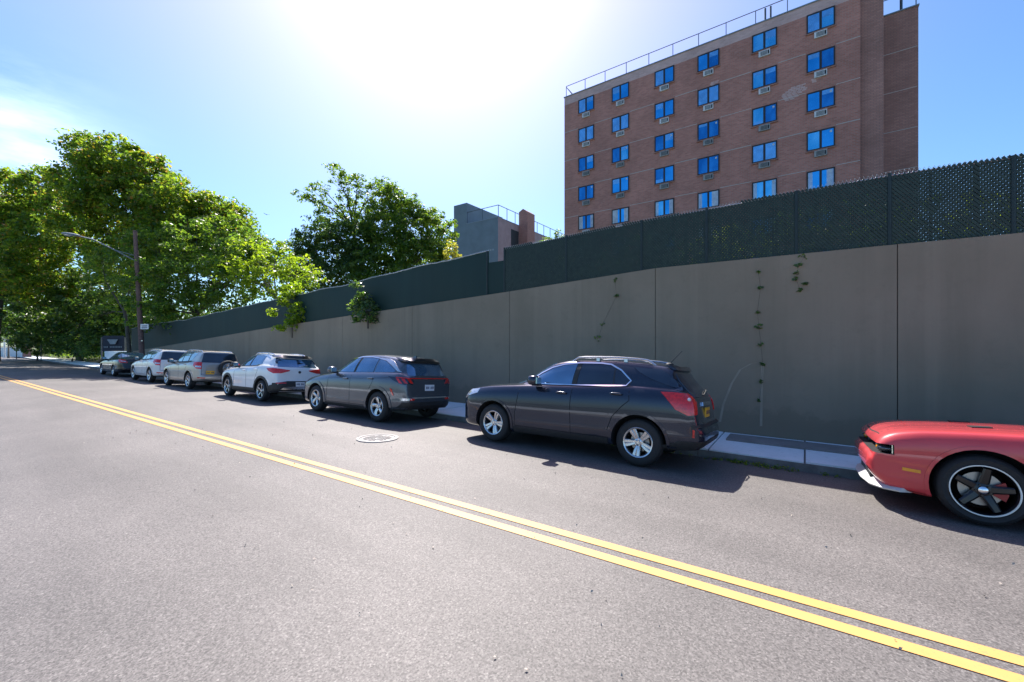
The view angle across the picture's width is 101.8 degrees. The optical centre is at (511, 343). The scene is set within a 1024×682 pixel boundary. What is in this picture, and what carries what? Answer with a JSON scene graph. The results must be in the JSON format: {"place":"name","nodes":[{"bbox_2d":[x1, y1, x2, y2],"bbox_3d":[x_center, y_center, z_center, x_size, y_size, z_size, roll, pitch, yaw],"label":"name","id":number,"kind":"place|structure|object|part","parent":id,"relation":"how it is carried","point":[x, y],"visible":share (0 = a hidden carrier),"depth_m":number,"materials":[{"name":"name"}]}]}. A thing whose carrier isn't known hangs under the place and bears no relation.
{"place":"outdoors","nodes":[
{"label":"outdoors","id":0,"kind":"place"},
{"bbox_2d":[31,352,103,361],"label":"verge","id":1,"kind":"structure","parent":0,"point":[85,359],"depth_m":53.24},
{"bbox_2d":[0,253,146,360],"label":"tree","id":2,"kind":"object","parent":1,"relation":"on","point":[76,311],"visible":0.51,"depth_m":43.62,"materials":[{"name":"green plant"}]},
{"bbox_2d":[3,295,153,350],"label":"tree","id":3,"kind":"object","parent":1,"relation":"on","point":[101,317],"visible":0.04,"depth_m":45.77,"materials":[{"name":"green plant"}]},
{"bbox_2d":[32,348,126,360],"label":"undergrowth","id":4,"kind":"object","parent":1,"relation":"on","point":[86,356],"visible":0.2,"depth_m":51.86,"materials":[{"name":"green plant"}]},
{"bbox_2d":[1,298,231,342],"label":"woodland","id":5,"kind":"object","parent":1,"relation":"on","point":[4,337],"depth_m":83.86,"materials":[{"name":"green plant"}]},
{"bbox_2d":[24,356,860,469],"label":"sidewalk","id":6,"kind":"structure","parent":0,"point":[828,459],"depth_m":7.41,"materials":[{"name":"grey concrete"}]},
{"bbox_2d":[1,347,30,356],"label":"wall","id":7,"kind":"structure","parent":6,"relation":"on","point":[13,353],"depth_m":60.88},
{"bbox_2d":[41,324,109,361],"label":"bush","id":8,"kind":"object","parent":6,"relation":"on","point":[90,340],"visible":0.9,"depth_m":42.77,"materials":[{"name":"green plant"}]},
{"bbox_2d":[61,230,148,354],"bbox_3d":[-27.284,-2.970,28.062,4.182,10.000,1.169,0,0,-40],"label":"utility pole","id":9,"kind":"object","parent":6,"relation":"on","point":[141,325],"visible":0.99,"depth_m":29.18,"materials":[{"name":"brown wood"}]},
{"bbox_2d":[75,223,157,351],"bbox_3d":[-31.984,-3.721,33.790,6.922,11.892,4.387,0,0,1],"label":"tree","id":10,"kind":"object","parent":6,"relation":"on","point":[108,253],"visible":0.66,"depth_m":33.47,"materials":[{"name":"green plant"}]},
{"bbox_2d":[133,233,1023,445],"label":"retaining wall","id":11,"kind":"structure","parent":6,"relation":"on","point":[855,341],"depth_m":8.38,"materials":[{"name":"paint"}]},
{"bbox_2d":[266,280,305,337],"bbox_3d":[-10.183,-1.639,19.292,2.226,2.736,1.334,0,0,19],"label":"sapling","id":12,"kind":"object","parent":11,"relation":"attached to","point":[295,290],"visible":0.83,"depth_m":19.15,"materials":[{"name":"green plant"}]},
{"bbox_2d":[131,249,493,351],"bbox_3d":[-16.166,-1.094,23.769,38.209,3.649,0.137,0,0,35],"label":"privacy fence","id":13,"kind":"object","parent":11,"relation":"on","point":[461,277],"visible":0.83,"depth_m":17.11,"materials":[{"name":"fabric"}]},
{"bbox_2d":[346,280,380,328],"bbox_3d":[-5.586,-1.507,15.845,1.371,1.863,1.067,0,0,14],"label":"sapling","id":14,"kind":"object","parent":11,"relation":"attached to","point":[363,304],"visible":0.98,"depth_m":15.74,"materials":[{"name":"green plant"}]},
{"bbox_2d":[594,277,618,338],"bbox_3d":[2.374,-0.859,10.463,0.666,1.597,0.206,0,0,35],"label":"vine","id":15,"kind":"object","parent":11,"relation":"attached to","point":[616,295],"visible":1,"depth_m":10.50,"materials":[{"name":"green plant"}]},
{"bbox_2d":[488,153,1023,294],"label":"chain link fence","id":16,"kind":"object","parent":11,"relation":"on","point":[577,256],"visible":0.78,"depth_m":8.28,"materials":[{"name":"green metal"}]},
{"bbox_2d":[754,270,765,401],"bbox_3d":[5.098,-0.150,8.560,0.190,2.729,0.197,0,0,-30],"label":"vine","id":17,"kind":"object","parent":11,"relation":"attached to","point":[762,364],"visible":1,"depth_m":8.54,"materials":[{"name":"green plant"}]},
{"bbox_2d":[792,253,808,291],"bbox_3d":[5.648,-1.382,8.154,0.283,0.758,0.180,0,0,35],"label":"vine","id":18,"kind":"object","parent":11,"relation":"attached to","point":[796,277],"visible":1,"depth_m":8.15,"materials":[{"name":"green plant"}]},
{"bbox_2d":[726,433,857,455],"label":"raised slab","id":19,"kind":"structure","parent":6,"relation":"on","point":[821,447],"depth_m":7.71,"materials":[{"name":"grey concrete"}]},
{"bbox_2d":[0,356,1023,681],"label":"road","id":20,"kind":"structure","parent":0,"point":[144,552],"depth_m":3.67,"materials":[{"name":"grey asphalt"}]},
{"bbox_2d":[3,340,5,357],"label":"street post","id":21,"kind":"object","parent":20,"relation":"on","point":[4,349],"visible":0.94,"depth_m":56.95,"materials":[{"name":"white paint"}]},
{"bbox_2d":[7,339,9,357],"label":"street post","id":22,"kind":"object","parent":20,"relation":"on","point":[8,351],"visible":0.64,"depth_m":55.95,"materials":[{"name":"grey metal"}]},
{"bbox_2d":[6,330,66,360],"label":"bush","id":23,"kind":"object","parent":20,"relation":"on","point":[23,348],"visible":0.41,"depth_m":49.10,"materials":[{"name":"green plant"}]},
{"bbox_2d":[0,163,92,360],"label":"tree","id":24,"kind":"object","parent":20,"relation":"on","point":[22,251],"visible":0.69,"depth_m":40.27,"materials":[{"name":"green plant"}]},
{"bbox_2d":[99,352,144,375],"bbox_3d":[-23.898,1.248,25.860,4.830,1.453,2.200,0,-4,35],"label":"parked sedan","id":25,"kind":"object","parent":20,"relation":"on","point":[116,364],"visible":0.63,"depth_m":24.59,"materials":[{"name":"black paint"}]},
{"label":"rear window","id":26,"kind":"part","parent":25,"relation":"part of","materials":[{"name":"black glass"}]},
{"bbox_2d":[131,349,187,381],"bbox_3d":[-18.475,1.134,22.045,4.450,1.681,2.185,0,-4,35],"label":"parked suv","id":27,"kind":"object","parent":20,"relation":"on","point":[151,364],"visible":0.63,"depth_m":20.75,"materials":[{"name":"paint"}]},
{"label":"side window","id":28,"kind":"part","parent":27,"relation":"part of","materials":[{"name":"blue glass"}]},
{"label":"rear window","id":29,"kind":"part","parent":27,"relation":"part of","materials":[{"name":"black glass"}]},
{"bbox_2d":[163,350,239,388],"bbox_3d":[-14.161,1.134,19.001,4.610,1.681,2.185,0,-4,35],"label":"parked suv","id":30,"kind":"object","parent":20,"relation":"on","point":[189,368],"visible":0.82,"depth_m":17.75,"materials":[{"name":"silver paint"}]},
{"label":"side window","id":31,"kind":"part","parent":30,"relation":"part of","materials":[{"name":"blue glass"}]},
{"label":"side window","id":32,"kind":"part","parent":30,"relation":"part of","materials":[{"name":"blue glass"}]},
{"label":"rear window","id":33,"kind":"part","parent":30,"relation":"part of","materials":[{"name":"black glass"}]},
{"bbox_2d":[222,352,320,400],"bbox_3d":[-8.871,1.155,15.267,4.320,1.640,2.180,0,-4,35],"label":"parked crossover","id":34,"kind":"object","parent":20,"relation":"on","point":[264,376],"visible":0.9,"depth_m":14.09,"materials":[{"name":"white paint"}]},
{"bbox_2d":[241,356,255,365],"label":"side window","id":35,"kind":"structure","parent":34,"relation":"in","point":[249,361],"depth_m":14.74,"materials":[{"name":"blue glass"}]},
{"bbox_2d":[251,355,266,364],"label":"side window","id":36,"kind":"structure","parent":34,"relation":"in","point":[259,359],"depth_m":14.36,"materials":[{"name":"blue glass"}]},
{"bbox_2d":[277,359,315,367],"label":"rear window","id":37,"kind":"structure","parent":34,"relation":"in","point":[288,362],"depth_m":14.13,"materials":[{"name":"black glass"}]},
{"bbox_2d":[305,355,449,420],"bbox_3d":[-3.895,1.143,11.757,4.579,1.663,2.235,0,-4,35],"label":"parked crossover","id":38,"kind":"object","parent":20,"relation":"on","point":[380,387],"visible":1,"depth_m":10.56,"materials":[{"name":"paint"}]},
{"bbox_2d":[338,358,361,371],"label":"side window","id":39,"kind":"structure","parent":38,"relation":"in","point":[350,367],"depth_m":11.22,"materials":[{"name":"blue glass"}]},
{"bbox_2d":[356,358,378,371],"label":"side window","id":40,"kind":"structure","parent":38,"relation":"in","point":[367,364],"depth_m":10.81,"materials":[{"name":"blue glass"}]},
{"bbox_2d":[375,359,395,371],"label":"side window","id":41,"kind":"structure","parent":38,"relation":"in","point":[383,366],"depth_m":10.40,"materials":[{"name":"blue glass"}]},
{"bbox_2d":[406,364,443,375],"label":"rear window","id":42,"kind":"structure","parent":38,"relation":"in","point":[412,369],"depth_m":10.51,"materials":[{"name":"black glass"}]},
{"bbox_2d":[356,434,398,442],"bbox_3d":[-2.652,1.871,8.210,0.800,0.033,0.800,0,-2,35],"label":"manhole cover","id":43,"kind":"object","parent":20,"relation":"on","point":[375,438],"visible":1,"depth_m":8.15,"materials":[{"name":"grey metal"}]},
{"bbox_2d":[17,357,864,480],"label":"kerb","id":44,"kind":"structure","parent":20,"relation":"on","point":[830,471],"depth_m":7.18,"materials":[{"name":"grey concrete"}]},
{"bbox_2d":[0,377,1023,681],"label":"lane marking","id":45,"kind":"object","parent":20,"relation":"on","point":[918,649],"visible":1,"depth_m":3.22,"materials":[{"name":"paint"}]},
{"bbox_2d":[0,375,1023,665],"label":"lane marking","id":46,"kind":"object","parent":20,"relation":"on","point":[958,643],"visible":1,"depth_m":3.40,"materials":[{"name":"paint"}]},
{"bbox_2d":[84,415,1014,675],"bbox_3d":[-1.088,1.861,5.420,15.982,0.074,4.302,0,0,35],"label":"road grit","id":47,"kind":"object","parent":20,"relation":"on","point":[1013,563],"visible":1,"depth_m":3.79,"materials":[{"name":"grey gravel"}]},
{"bbox_2d":[465,351,718,465],"bbox_3d":[1.331,1.047,8.079,4.720,1.856,2.210,0,-4,35],"label":"parked suv","id":48,"kind":"object","parent":20,"relation":"on","point":[653,410],"visible":1,"depth_m":6.92,"materials":[{"name":"grey paint"}]},
{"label":"side window","id":49,"kind":"part","parent":48,"relation":"part of","materials":[{"name":"blue glass"}]},
{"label":"side window","id":50,"kind":"part","parent":48,"relation":"part of","materials":[{"name":"black glass"}]},
{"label":"quarter window","id":51,"kind":"part","parent":48,"relation":"part of","materials":[{"name":"black glass"}]},
{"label":"rear window","id":52,"kind":"part","parent":48,"relation":"part of","materials":[{"name":"black glass"}]},
{"bbox_2d":[854,420,1023,525],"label":"parked coupe","id":53,"kind":"object","parent":20,"relation":"on","point":[955,466],"visible":1,"depth_m":4.56,"materials":[{"name":"red paint"}]},
{"bbox_2d":[0,0,1023,345],"label":"sky","id":54,"kind":"structure","parent":0,"point":[453,102],"materials":[{"name":"blue"}]},
{"bbox_2d":[429,417,863,479],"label":"leaf litter","id":55,"kind":"object","parent":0,"point":[766,466],"visible":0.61,"depth_m":6.94,"materials":[{"name":"brown plant"}]},
{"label":"raised ground","id":56,"kind":"structure","parent":0,"visible":0},
{"bbox_2d":[101,336,125,359],"bbox_3d":[-37.880,0.380,39.476,2.330,2.279,0.248,0,0,0],"label":"notice board","id":57,"kind":"object","parent":56,"relation":"on","point":[113,343],"visible":0.95,"depth_m":39.50,"materials":[{"name":"metal"}]},
{"bbox_2d":[104,209,287,334],"bbox_3d":[-23.689,-4.899,31.378,15.089,10.269,7.244,0,0,12],"label":"tree","id":58,"kind":"object","parent":56,"relation":"on","point":[209,294],"visible":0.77,"depth_m":29.96,"materials":[{"name":"green plant"}]},
{"bbox_2d":[211,238,329,300],"bbox_3d":[-15.570,-3.676,27.034,7.583,6.792,3.902,0,0,18],"label":"tree","id":59,"kind":"object","parent":56,"relation":"on","point":[280,273],"visible":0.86,"depth_m":26.77,"materials":[{"name":"green plant"}]},
{"bbox_2d":[278,214,389,293],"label":"tree","id":60,"kind":"object","parent":56,"relation":"on","point":[334,269],"visible":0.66,"depth_m":41.81,"materials":[{"name":"green plant"}]},
{"bbox_2d":[290,162,398,236],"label":"tree","id":61,"kind":"object","parent":56,"relation":"on","point":[351,202],"visible":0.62,"depth_m":45.72,"materials":[{"name":"green plant"}]},
{"bbox_2d":[342,178,461,282],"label":"tree","id":62,"kind":"object","parent":56,"relation":"on","point":[426,244],"visible":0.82,"depth_m":41.73,"materials":[{"name":"green plant"}]},
{"bbox_2d":[422,211,459,261],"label":"tree","id":63,"kind":"object","parent":56,"relation":"on","point":[454,235],"visible":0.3,"depth_m":51.57,"materials":[{"name":"green plant"}]},
{"bbox_2d":[443,239,461,260],"bbox_3d":[-5.621,-5.738,38.934,1.954,7.916,1.590,0,0,-4],"label":"bush","id":64,"kind":"object","parent":56,"relation":"on","point":[455,253],"visible":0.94,"depth_m":38.93,"materials":[{"name":"plant"}]},
{"bbox_2d":[454,203,561,286],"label":"apartment building","id":65,"kind":"structure","parent":56,"relation":"on","point":[479,229],"depth_m":79.07,"materials":[{"name":"grey concrete"}]},
{"bbox_2d":[540,228,563,240],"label":"tree","id":66,"kind":"object","parent":56,"relation":"on","point":[555,236],"visible":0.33,"depth_m":59.80,"materials":[{"name":"green plant"}]},
{"bbox_2d":[692,229,769,260],"bbox_3d":[5.489,-2.195,10.557,2.266,1.641,1.449,0,0,35],"label":"shrub","id":67,"kind":"object","parent":56,"relation":"on","point":[735,247],"visible":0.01,"depth_m":10.45,"materials":[{"name":"green plant"}]},
{"bbox_2d":[564,0,919,269],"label":"apartment building","id":68,"kind":"structure","parent":56,"relation":"on","point":[816,94],"depth_m":31.07,"materials":[{"name":"brick"}]},
{"bbox_2d":[578,95,594,114],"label":"window","id":69,"kind":"structure","parent":68,"relation":"in","point":[586,104],"depth_m":38.71,"materials":[{"name":"blue glass"}]},
{"bbox_2d":[578,124,594,143],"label":"window","id":70,"kind":"structure","parent":68,"relation":"in","point":[585,134],"depth_m":38.71,"materials":[{"name":"blue glass"}]},
{"bbox_2d":[578,154,594,172],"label":"window","id":71,"kind":"structure","parent":68,"relation":"in","point":[586,163],"depth_m":38.71,"materials":[{"name":"blue glass"}]},
{"bbox_2d":[578,184,594,201],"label":"window","id":72,"kind":"structure","parent":68,"relation":"in","point":[586,192],"depth_m":38.71,"materials":[{"name":"blue glass"}]},
{"bbox_2d":[578,213,594,230],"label":"window","id":73,"kind":"structure","parent":68,"relation":"in","point":[585,222],"depth_m":38.71,"materials":[{"name":"blue glass"}]},
{"bbox_2d":[611,82,629,103],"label":"window","id":74,"kind":"structure","parent":68,"relation":"in","point":[620,92],"depth_m":36.83,"materials":[{"name":"blue glass"}]},
{"bbox_2d":[611,113,629,133],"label":"window","id":75,"kind":"structure","parent":68,"relation":"in","point":[619,123],"depth_m":36.83,"materials":[{"name":"blue glass"}]},
{"bbox_2d":[611,144,629,164],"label":"window","id":76,"kind":"structure","parent":68,"relation":"in","point":[619,154],"depth_m":36.83,"materials":[{"name":"blue glass"}]},
{"bbox_2d":[611,175,629,194],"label":"window","id":77,"kind":"structure","parent":68,"relation":"in","point":[621,184],"depth_m":36.83,"materials":[{"name":"blue glass"}]},
{"bbox_2d":[611,207,629,225],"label":"window","id":78,"kind":"structure","parent":68,"relation":"in","point":[621,215],"depth_m":36.83,"materials":[{"name":"blue glass"}]},
{"bbox_2d":[654,198,673,217],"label":"window","id":79,"kind":"structure","parent":68,"relation":"in","point":[662,207],"depth_m":34.64,"materials":[{"name":"blue glass"}]},
{"bbox_2d":[654,65,674,88],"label":"window","id":80,"kind":"structure","parent":68,"relation":"in","point":[664,76],"depth_m":34.64,"materials":[{"name":"blue glass"}]},
{"bbox_2d":[654,98,674,120],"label":"window","id":81,"kind":"structure","parent":68,"relation":"in","point":[663,109],"depth_m":34.64,"materials":[{"name":"blue glass"}]},
{"bbox_2d":[654,131,674,153],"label":"window","id":82,"kind":"structure","parent":68,"relation":"in","point":[663,142],"depth_m":34.64,"materials":[{"name":"blue glass"}]},
{"bbox_2d":[654,165,674,185],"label":"window","id":83,"kind":"structure","parent":68,"relation":"in","point":[663,175],"depth_m":34.64,"materials":[{"name":"blue glass"}]},
{"bbox_2d":[697,48,719,73],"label":"window","id":84,"kind":"structure","parent":68,"relation":"in","point":[709,60],"depth_m":32.70,"materials":[{"name":"blue glass"}]},
{"bbox_2d":[697,83,719,107],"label":"window","id":85,"kind":"structure","parent":68,"relation":"in","point":[708,95],"depth_m":32.70,"materials":[{"name":"blue glass"}]},
{"bbox_2d":[697,119,719,142],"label":"window","id":86,"kind":"structure","parent":68,"relation":"in","point":[710,129],"depth_m":32.70,"materials":[{"name":"blue glass"}]},
{"bbox_2d":[697,154,719,176],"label":"window","id":87,"kind":"structure","parent":68,"relation":"in","point":[709,164],"depth_m":32.70,"materials":[{"name":"blue glass"}]},
{"bbox_2d":[697,189,719,210],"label":"window","id":88,"kind":"structure","parent":68,"relation":"in","point":[708,198],"depth_m":32.70,"materials":[{"name":"blue glass"}]},
{"bbox_2d":[751,27,777,54],"bbox_3d":[18.540,-22.237,30.562,1.700,1.405,0.120,0,0,35],"label":"window","id":89,"kind":"structure","parent":68,"relation":"in","point":[767,39],"depth_m":30.54,"materials":[{"name":"blue glass"}]},
{"bbox_2d":[751,64,777,91],"bbox_3d":[18.540,-19.502,30.562,1.700,1.405,0.120,0,0,35],"label":"window","id":90,"kind":"structure","parent":68,"relation":"in","point":[765,77],"depth_m":30.54,"materials":[{"name":"blue glass"}]},
{"bbox_2d":[751,102,777,128],"bbox_3d":[18.540,-16.767,30.562,1.700,1.405,0.120,0,0,35],"label":"window","id":91,"kind":"structure","parent":68,"relation":"in","point":[766,114],"depth_m":30.54,"materials":[{"name":"blue glass"}]},
{"bbox_2d":[751,140,777,164],"bbox_3d":[18.540,-14.033,30.562,1.700,1.405,0.120,0,0,35],"label":"window","id":92,"kind":"structure","parent":68,"relation":"in","point":[764,152],"depth_m":30.54,"materials":[{"name":"blue glass"}]},
{"bbox_2d":[752,178,776,198],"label":"window","id":93,"kind":"structure","parent":68,"relation":"in","point":[768,187],"depth_m":30.54,"materials":[{"name":"blue glass"}]},
{"bbox_2d":[806,5,835,35],"bbox_3d":[21.252,-22.237,28.648,1.700,1.405,0.120,0,0,35],"label":"window","id":94,"kind":"structure","parent":68,"relation":"in","point":[820,20],"depth_m":28.59,"materials":[{"name":"blue glass"}]},
{"bbox_2d":[806,45,835,74],"bbox_3d":[21.252,-19.502,28.648,1.700,1.405,0.120,0,0,35],"label":"window","id":95,"kind":"structure","parent":68,"relation":"in","point":[822,59],"depth_m":28.59,"materials":[{"name":"blue glass"}]},
{"bbox_2d":[806,86,835,113],"bbox_3d":[21.252,-16.767,28.648,1.700,1.405,0.120,0,0,35],"label":"window","id":96,"kind":"structure","parent":68,"relation":"in","point":[822,99],"depth_m":28.59,"materials":[{"name":"blue glass"}]},
{"bbox_2d":[806,126,835,152],"bbox_3d":[21.252,-14.033,28.648,1.700,1.405,0.120,0,0,35],"label":"window","id":97,"kind":"structure","parent":68,"relation":"in","point":[821,139],"depth_m":28.59,"materials":[{"name":"blue glass"}]},
{"bbox_2d":[807,167,834,189],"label":"window","id":98,"kind":"structure","parent":68,"relation":"in","point":[821,177],"depth_m":28.61,"materials":[{"name":"blue glass"}]},
{"bbox_2d":[750,212,863,255],"bbox_3d":[6.645,-2.247,9.602,2.440,1.762,1.633,0,0,35],"label":"shrub","id":99,"kind":"object","parent":56,"relation":"on","point":[804,237],"depth_m":9.42,"materials":[{"name":"green plant"}]},
{"bbox_2d":[850,194,964,248],"bbox_3d":[8.145,-2.282,8.687,2.222,1.849,1.554,0,0,35],"label":"shrub","id":100,"kind":"object","parent":56,"relation":"on","point":[894,220],"visible":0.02,"depth_m":8.71,"materials":[{"name":"green plant"}]},
{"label":"verge","id":101,"kind":"structure","parent":0,"visible":0},
{"bbox_2d":[105,351,126,358],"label":"wall","id":102,"kind":"structure","parent":101,"relation":"on","point":[109,354],"depth_m":38.15,"materials":[{"name":"grey concrete"}]},
{"bbox_2d":[30,128,258,321],"bbox_3d":[-31.816,-8.504,37.839,22.150,21.460,9.240,0,0,8],"label":"tree","id":103,"kind":"object","parent":101,"relation":"on","point":[98,174],"visible":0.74,"depth_m":35.69,"materials":[{"name":"green plant"}]}
]}

